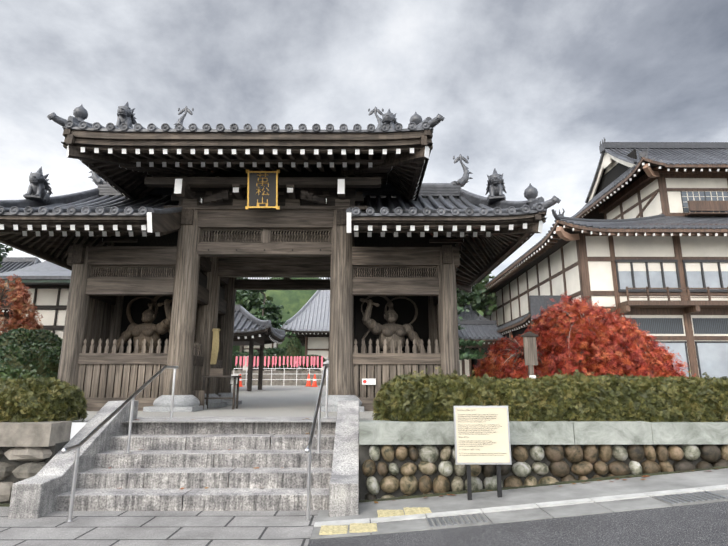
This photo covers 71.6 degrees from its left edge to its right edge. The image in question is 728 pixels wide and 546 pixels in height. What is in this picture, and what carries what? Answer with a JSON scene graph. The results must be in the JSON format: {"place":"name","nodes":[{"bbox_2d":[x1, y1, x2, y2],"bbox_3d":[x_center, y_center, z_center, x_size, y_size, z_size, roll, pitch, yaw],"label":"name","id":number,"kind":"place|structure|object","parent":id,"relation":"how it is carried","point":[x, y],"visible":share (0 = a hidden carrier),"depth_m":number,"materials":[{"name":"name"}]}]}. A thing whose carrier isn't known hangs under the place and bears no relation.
{"place":"outdoors","nodes":[
{"label":"outdoors","id":0,"kind":"place"},
{"bbox_2d":[0,508,318,545],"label":"paved sidewalk","id":1,"kind":"structure","parent":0,"point":[189,528],"depth_m":5.30,"materials":[{"name":"stone"}]},
{"bbox_2d":[61,366,178,521],"bbox_3d":[-3.269,2.161,7.077,0.090,1.803,3.260,0,-13,0],"label":"handrail","id":2,"kind":"object","parent":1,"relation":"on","point":[131,398],"visible":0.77,"depth_m":6.52,"materials":[{"name":"silver metal"}]},
{"bbox_2d":[56,416,335,510],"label":"stone stairs","id":3,"kind":"structure","parent":1,"relation":"on","point":[166,463],"depth_m":6.90,"materials":[{"name":"stone"}]},
{"bbox_2d":[304,366,328,519],"bbox_3d":[-0.629,2.165,7.092,0.090,1.803,3.260,0,-13,0],"label":"handrail","id":4,"kind":"object","parent":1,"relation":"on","point":[308,449],"visible":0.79,"depth_m":6.58,"materials":[{"name":"silver metal"}]},
{"bbox_2d":[72,385,374,421],"bbox_3d":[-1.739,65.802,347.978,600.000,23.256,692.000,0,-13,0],"label":"stone platform","id":5,"kind":"structure","parent":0,"point":[284,400],"depth_m":13.26,"materials":[{"name":"stone"}]},
{"bbox_2d":[0,243,12,267],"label":"tree","id":6,"kind":"object","parent":5,"relation":"on","point":[6,251],"visible":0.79,"depth_m":29.34,"materials":[{"name":"green plant"}]},
{"bbox_2d":[0,257,40,332],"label":"hall","id":7,"kind":"structure","parent":5,"relation":"on","point":[8,264],"depth_m":33.35,"materials":[{"name":"tile"}]},
{"bbox_2d":[0,274,43,334],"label":"maple tree","id":8,"kind":"object","parent":5,"relation":"on","point":[17,304],"visible":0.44,"depth_m":17.50,"materials":[{"name":"red plant"}]},
{"bbox_2d":[0,366,44,380],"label":"bush","id":9,"kind":"object","parent":5,"relation":"on","point":[11,373],"visible":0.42,"depth_m":10.45,"materials":[{"name":"green plant"}]},
{"bbox_2d":[0,342,61,378],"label":"bush","id":10,"kind":"object","parent":5,"relation":"on","point":[42,359],"visible":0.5,"depth_m":12.41,"materials":[{"name":"green plant"}]},
{"bbox_2d":[0,328,62,347],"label":"bush","id":11,"kind":"object","parent":5,"relation":"on","point":[17,336],"visible":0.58,"depth_m":14.81,"materials":[{"name":"green plant"}]},
{"bbox_2d":[0,261,71,338],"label":"building","id":12,"kind":"structure","parent":5,"relation":"on","point":[47,283],"depth_m":20.04,"materials":[{"name":"paint"}]},
{"bbox_2d":[0,375,87,422],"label":"hedge","id":13,"kind":"object","parent":5,"relation":"on","point":[42,399],"visible":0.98,"depth_m":7.03,"materials":[{"name":"green plant"}]},
{"bbox_2d":[192,369,240,409],"bbox_3d":[-3.446,2.669,11.647,1.060,0.910,0.535,0,-13,0],"label":"offering table","id":14,"kind":"object","parent":5,"relation":"on","point":[214,373],"visible":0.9,"depth_m":11.56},
{"bbox_2d":[236,374,243,386],"bbox_3d":[-7.018,6.076,28.598,0.380,0.710,0.380,0,-13,0],"label":"traffic cone","id":15,"kind":"object","parent":5,"relation":"on","point":[240,382],"visible":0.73,"depth_m":28.48,"materials":[{"name":"orange plastic"}]},
{"bbox_2d":[57,177,459,411],"bbox_3d":[-2.323,0.858,13.343,9.296,5.200,5.454,0,-13,0],"label":"gate frame","id":16,"kind":"object","parent":5,"relation":"on","point":[226,239],"visible":0.92,"depth_m":11.69,"materials":[{"name":"brown wood"}]},
{"bbox_2d":[0,184,199,270],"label":"side roof","id":17,"kind":"structure","parent":16,"relation":"attached to","point":[53,229],"depth_m":11.33,"materials":[{"name":"grey tile"}]},
{"bbox_2d":[23,166,52,204],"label":"guardian lion","id":18,"kind":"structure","parent":17,"relation":"on","point":[39,187],"depth_m":11.91},
{"bbox_2d":[88,171,107,185],"bbox_3d":[-7.357,-2.879,14.141,0.699,1.054,0.348,0,-13,0],"label":"roof ornament","id":19,"kind":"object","parent":17,"relation":"on","point":[97,180],"depth_m":13.96,"materials":[{"name":"grey ceramic"}]},
{"bbox_2d":[110,296,172,396],"bbox_3d":[-5.268,1.836,12.186,1.779,2.689,0.875,-3,-13,13],"label":"guardian statue","id":20,"kind":"object","parent":16,"relation":"attached to","point":[148,330],"visible":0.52,"depth_m":12.12,"materials":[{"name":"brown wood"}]},
{"bbox_2d":[210,328,219,364],"bbox_3d":[-3.754,1.852,12.743,0.213,0.903,0.084,0,-13,0],"label":"sign","id":21,"kind":"object","parent":16,"relation":"attached to","point":[215,348],"visible":1,"depth_m":12.71,"materials":[{"name":"beige wood"}]},
{"bbox_2d":[47,112,444,201],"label":"gate roof","id":22,"kind":"structure","parent":16,"relation":"attached to","point":[124,159],"depth_m":10.64,"materials":[{"name":"grey tile"}]},
{"bbox_2d":[73,104,87,121],"bbox_3d":[-6.179,-3.481,11.009,0.298,0.476,0.298,0,-13,0],"label":"roof finial","id":23,"kind":"object","parent":22,"relation":"on","point":[80,112],"visible":0.67,"depth_m":10.91,"materials":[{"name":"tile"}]},
{"bbox_2d":[115,102,136,128],"bbox_3d":[-5.773,-3.748,12.265,0.507,0.899,0.854,2,-13,-11],"label":"lion statue","id":24,"kind":"object","parent":22,"relation":"on","point":[125,114],"visible":0.6,"depth_m":12.01,"materials":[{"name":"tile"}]},
{"bbox_2d":[174,106,193,128],"bbox_3d":[-5.107,-4.321,14.474,0.699,1.054,0.348,0,-13,0],"label":"roof ornament","id":25,"kind":"object","parent":22,"relation":"on","point":[185,110],"visible":0.38,"depth_m":14.52,"materials":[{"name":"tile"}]},
{"bbox_2d":[245,170,279,209],"bbox_3d":[-2.309,-1.901,11.515,0.770,0.907,0.219,0,-13,0],"label":"gate plaque","id":26,"kind":"object","parent":16,"relation":"attached to","point":[262,189],"visible":1,"depth_m":11.50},
{"bbox_2d":[362,379,375,384],"bbox_3d":[0.108,2.389,11.102,0.300,0.130,0.014,0,-13,0],"label":"sign","id":27,"kind":"object","parent":16,"relation":"attached to","point":[368,381],"visible":1,"depth_m":11.09,"materials":[{"name":"white paint"}]},
{"bbox_2d":[368,106,383,129],"bbox_3d":[0.310,-4.314,14.506,0.699,1.054,0.348,0,-13,0],"label":"roof ornament","id":28,"kind":"object","parent":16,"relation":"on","point":[375,110],"visible":0.48,"depth_m":14.55,"materials":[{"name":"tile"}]},
{"bbox_2d":[382,108,397,128],"bbox_3d":[0.670,-3.872,13.168,0.507,0.899,0.854,-3,-13,12],"label":"lion statue","id":29,"kind":"object","parent":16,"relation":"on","point":[389,118],"visible":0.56,"depth_m":12.90,"materials":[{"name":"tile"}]},
{"bbox_2d":[359,296,425,396],"bbox_3d":[0.682,1.844,12.221,1.779,2.689,0.875,3,-13,-14],"label":"guardian statue","id":30,"kind":"object","parent":16,"relation":"in","point":[390,330],"visible":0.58,"depth_m":12.13,"materials":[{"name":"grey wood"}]},
{"bbox_2d":[409,112,421,124],"bbox_3d":[1.182,-3.470,11.487,0.298,0.476,0.298,0,-13,0],"label":"roof finial","id":31,"kind":"object","parent":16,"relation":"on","point":[416,118],"visible":0.44,"depth_m":11.37,"materials":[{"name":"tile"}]},
{"bbox_2d":[346,183,560,292],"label":"side roof","id":32,"kind":"structure","parent":16,"relation":"attached to","point":[482,234],"depth_m":11.74,"materials":[{"name":"grey tile"}]},
{"bbox_2d":[451,154,472,186],"bbox_3d":[2.710,-2.866,14.199,0.699,1.054,0.348,0,-13,0],"label":"roof ornament","id":33,"kind":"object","parent":32,"relation":"on","point":[463,180],"depth_m":14.12,"materials":[{"name":"grey ceramic"}]},
{"bbox_2d":[485,168,506,205],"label":"guardian lion","id":34,"kind":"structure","parent":32,"relation":"on","point":[495,188],"depth_m":11.95},
{"bbox_2d":[524,183,537,203],"bbox_3d":[3.565,-1.707,10.784,0.298,0.476,0.298,0,-13,0],"label":"roof finial","id":35,"kind":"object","parent":32,"relation":"on","point":[530,192],"depth_m":10.69,"materials":[{"name":"grey ceramic"}]},
{"bbox_2d":[235,290,283,369],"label":"tree","id":36,"kind":"object","parent":5,"relation":"on","point":[248,301],"visible":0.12,"depth_m":53.84,"materials":[{"name":"green plant"}]},
{"bbox_2d":[233,305,285,390],"bbox_3d":[-6.688,3.518,23.943,5.260,4.050,4.460,0,-13,0],"label":"pavilion","id":37,"kind":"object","parent":5,"relation":"on","point":[251,331],"visible":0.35,"depth_m":22.86,"materials":[{"name":"wood"}]},
{"bbox_2d":[242,319,281,369],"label":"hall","id":38,"kind":"structure","parent":5,"relation":"on","point":[267,346],"depth_m":57.89,"materials":[{"name":"wood"}]},
{"bbox_2d":[232,290,295,369],"bbox_3d":[-7.556,4.355,35.544,5.834,6.668,4.307,0,-13,0],"label":"pine tree","id":39,"kind":"object","parent":5,"relation":"on","point":[268,308],"visible":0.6,"depth_m":35.51,"materials":[{"name":"green plant"}]},
{"bbox_2d":[255,354,282,369],"bbox_3d":[-6.030,5.654,32.073,1.780,1.016,1.819,0,-13,0],"label":"topiary bush","id":40,"kind":"object","parent":5,"relation":"on","point":[270,364],"visible":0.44,"depth_m":31.54,"materials":[{"name":"green plant"}]},
{"bbox_2d":[231,356,328,385],"bbox_3d":[-4.183,6.147,31.123,9.300,1.950,1.672,0,-13,0],"label":"fence","id":41,"kind":"object","parent":5,"relation":"on","point":[285,377],"visible":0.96,"depth_m":30.64,"materials":[{"name":"red fabric"},{"name":"white fabric"},{"name":"metal"}]},
{"bbox_2d":[285,337,301,369],"bbox_3d":[-4.747,5.415,34.085,1.192,2.223,1.238,0,-13,0],"label":"tree","id":42,"kind":"object","parent":5,"relation":"on","point":[293,347],"visible":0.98,"depth_m":33.76,"materials":[{"name":"green plant"}]},
{"bbox_2d":[306,374,310,385],"bbox_3d":[-3.170,6.136,28.915,0.380,0.710,0.380,0,-13,0],"label":"traffic cone","id":43,"kind":"object","parent":5,"relation":"on","point":[308,383],"visible":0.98,"depth_m":28.81,"materials":[{"name":"orange plastic"}]},
{"bbox_2d":[298,354,325,369],"bbox_3d":[-3.316,5.673,32.113,2.029,0.994,2.026,0,-13,0],"label":"topiary bush","id":44,"kind":"object","parent":5,"relation":"on","point":[309,362],"visible":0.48,"depth_m":31.48,"materials":[{"name":"green plant"}]},
{"bbox_2d":[311,374,317,386],"bbox_3d":[-2.767,6.027,28.327,0.380,0.710,0.380,0,-13,0],"label":"traffic cone","id":45,"kind":"object","parent":5,"relation":"on","point":[314,383],"visible":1,"depth_m":28.22,"materials":[{"name":"orange plastic"}]},
{"bbox_2d":[323,357,328,369],"bbox_3d":[-2.284,6.094,31.388,0.628,1.700,0.628,5,-14,-22],"label":"stone lantern","id":46,"kind":"object","parent":5,"relation":"on","point":[326,363],"visible":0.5,"depth_m":31.33,"materials":[{"name":"grey stone"}]},
{"bbox_2d":[281,277,487,375],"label":"hall","id":47,"kind":"structure","parent":5,"relation":"on","point":[308,323],"depth_m":40.21,"materials":[{"name":"tile"}]},
{"bbox_2d":[457,305,491,360],"bbox_3d":[5.144,3.989,30.240,5.130,5.500,6.316,-8,-15,33],"label":"pine tree","id":48,"kind":"object","parent":5,"relation":"on","point":[466,353],"visible":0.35,"depth_m":29.35,"materials":[{"name":"green plant"}]},
{"bbox_2d":[456,284,496,315],"bbox_3d":[5.158,2.942,38.460,8.504,10.510,7.935,6,-14,-25],"label":"tree","id":49,"kind":"object","parent":5,"relation":"on","point":[464,297],"visible":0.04,"depth_m":36.73,"materials":[{"name":"green plant"}]},
{"bbox_2d":[458,320,505,375],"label":"building","id":50,"kind":"structure","parent":5,"relation":"on","point":[479,330],"depth_m":32.13,"materials":[{"name":"tile"}]},
{"bbox_2d":[475,273,494,310],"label":"tree","id":51,"kind":"object","parent":5,"relation":"on","point":[486,279],"visible":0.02,"depth_m":47.21,"materials":[{"name":"green plant"}]},
{"bbox_2d":[467,333,589,379],"bbox_3d":[4.415,2.653,13.751,3.455,2.042,3.317,0,-13,0],"label":"shrub","id":52,"kind":"object","parent":5,"relation":"on","point":[494,362],"visible":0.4,"depth_m":13.37,"materials":[{"name":"red plant"}]},
{"bbox_2d":[520,331,537,378],"bbox_3d":[3.442,2.025,10.382,0.340,1.640,0.135,0,-13,0],"label":"wooden notice","id":53,"kind":"object","parent":5,"relation":"on","point":[530,349],"visible":0.81,"depth_m":10.43,"materials":[{"name":"grey wood"}]},
{"bbox_2d":[372,366,727,421],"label":"hedge","id":54,"kind":"object","parent":5,"relation":"on","point":[578,396],"visible":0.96,"depth_m":6.91,"materials":[{"name":"green plant"}]},
{"bbox_2d":[503,291,672,378],"bbox_3d":[6.223,2.192,14.381,4.664,3.239,5.199,0,-13,0],"label":"red maple tree","id":55,"kind":"object","parent":5,"relation":"on","point":[579,322],"visible":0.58,"depth_m":12.98,"materials":[{"name":"red plant"}]},
{"bbox_2d":[470,138,727,378],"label":"building","id":56,"kind":"structure","parent":5,"relation":"on","point":[641,236],"depth_m":25.00,"materials":[{"name":"white paint"}]},
{"bbox_2d":[581,319,695,378],"bbox_3d":[7.372,2.503,13.978,2.916,2.400,3.064,-3,-13,15],"label":"weeping maple limb","id":57,"kind":"object","parent":5,"relation":"on","point":[664,359],"visible":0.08,"depth_m":13.27,"materials":[{"name":"red plant"}]},
{"bbox_2d":[232,277,483,369],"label":"forest hill","id":58,"kind":"structure","parent":0,"point":[293,302],"depth_m":75.43,"materials":[{"name":"green plant"}]},
{"bbox_2d":[0,468,727,521],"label":"sidewalk","id":59,"kind":"structure","parent":0,"point":[592,489],"depth_m":5.95,"materials":[{"name":"concrete"}]},
{"bbox_2d":[0,466,727,506],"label":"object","id":60,"kind":"structure","parent":59,"relation":"on","point":[503,488],"depth_m":6.37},
{"bbox_2d":[110,418,649,502],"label":"fallen leaves","id":61,"kind":"object","parent":59,"relation":"on","point":[375,501],"visible":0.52,"depth_m":6.37,"materials":[{"name":"orange plant"}]},
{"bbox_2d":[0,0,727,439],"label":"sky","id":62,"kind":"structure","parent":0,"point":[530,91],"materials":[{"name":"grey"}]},
{"bbox_2d":[308,501,727,545],"bbox_3d":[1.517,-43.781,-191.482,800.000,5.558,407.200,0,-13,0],"label":"street ground","id":63,"kind":"structure","parent":0,"point":[705,524],"depth_m":4.58,"materials":[{"name":"grey asphalt"}]},
{"bbox_2d":[0,421,71,503],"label":"retaining wall","id":64,"kind":"structure","parent":63,"relation":"on","point":[29,449],"depth_m":6.48,"materials":[{"name":"grey stone"}]},
{"bbox_2d":[8,400,358,518],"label":"stair side walls","id":65,"kind":"structure","parent":63,"relation":"on","point":[41,490],"depth_m":6.37,"materials":[{"name":"stone"}]},
{"bbox_2d":[453,406,511,499],"bbox_3d":[1.432,2.232,6.085,0.670,1.225,0.076,0,-13,0],"label":"sign board","id":66,"kind":"object","parent":63,"relation":"on","point":[499,435],"visible":0.81,"depth_m":6.10,"materials":[{"name":"beige metal"}]},
{"bbox_2d":[458,424,493,433],"bbox_3d":[1.408,1.898,6.118,0.532,0.122,0.001,0,-13,0],"label":"sign text","id":67,"kind":"object","parent":66,"relation":"attached to","point":[476,430],"visible":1,"depth_m":6.12,"materials":[{"name":"brown paint"}]},
{"bbox_2d":[459,414,495,422],"bbox_3d":[1.388,1.769,6.146,0.492,0.100,0.001,0,-13,0],"label":"sign text","id":68,"kind":"object","parent":66,"relation":"attached to","point":[477,416],"visible":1,"depth_m":6.15,"materials":[{"name":"brown paint"}]},
{"bbox_2d":[459,440,495,446],"bbox_3d":[1.370,2.058,6.082,0.455,0.079,0.001,0,-13,0],"label":"sign text","id":69,"kind":"object","parent":66,"relation":"attached to","point":[476,444],"visible":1,"depth_m":6.08,"materials":[{"name":"brown paint"}]},
{"bbox_2d":[459,453,504,455],"bbox_3d":[1.428,2.176,6.056,0.569,0.037,0.001,0,-13,0],"label":"sign text","id":70,"kind":"object","parent":66,"relation":"attached to","point":[483,453],"visible":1,"depth_m":6.06,"materials":[{"name":"brown"}]},
{"bbox_2d":[310,484,727,538],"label":"kerb gutter","id":71,"kind":"object","parent":63,"relation":"on","point":[554,509],"visible":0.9,"depth_m":5.23,"materials":[{"name":"concrete"}]},
{"bbox_2d":[319,507,431,534],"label":"tactile paving","id":72,"kind":"structure","parent":71,"relation":"on","point":[342,529],"depth_m":5.26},
{"bbox_2d":[359,420,727,499],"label":"retaining wall","id":73,"kind":"structure","parent":63,"relation":"on","point":[402,458],"depth_m":6.51,"materials":[{"name":"stone"}]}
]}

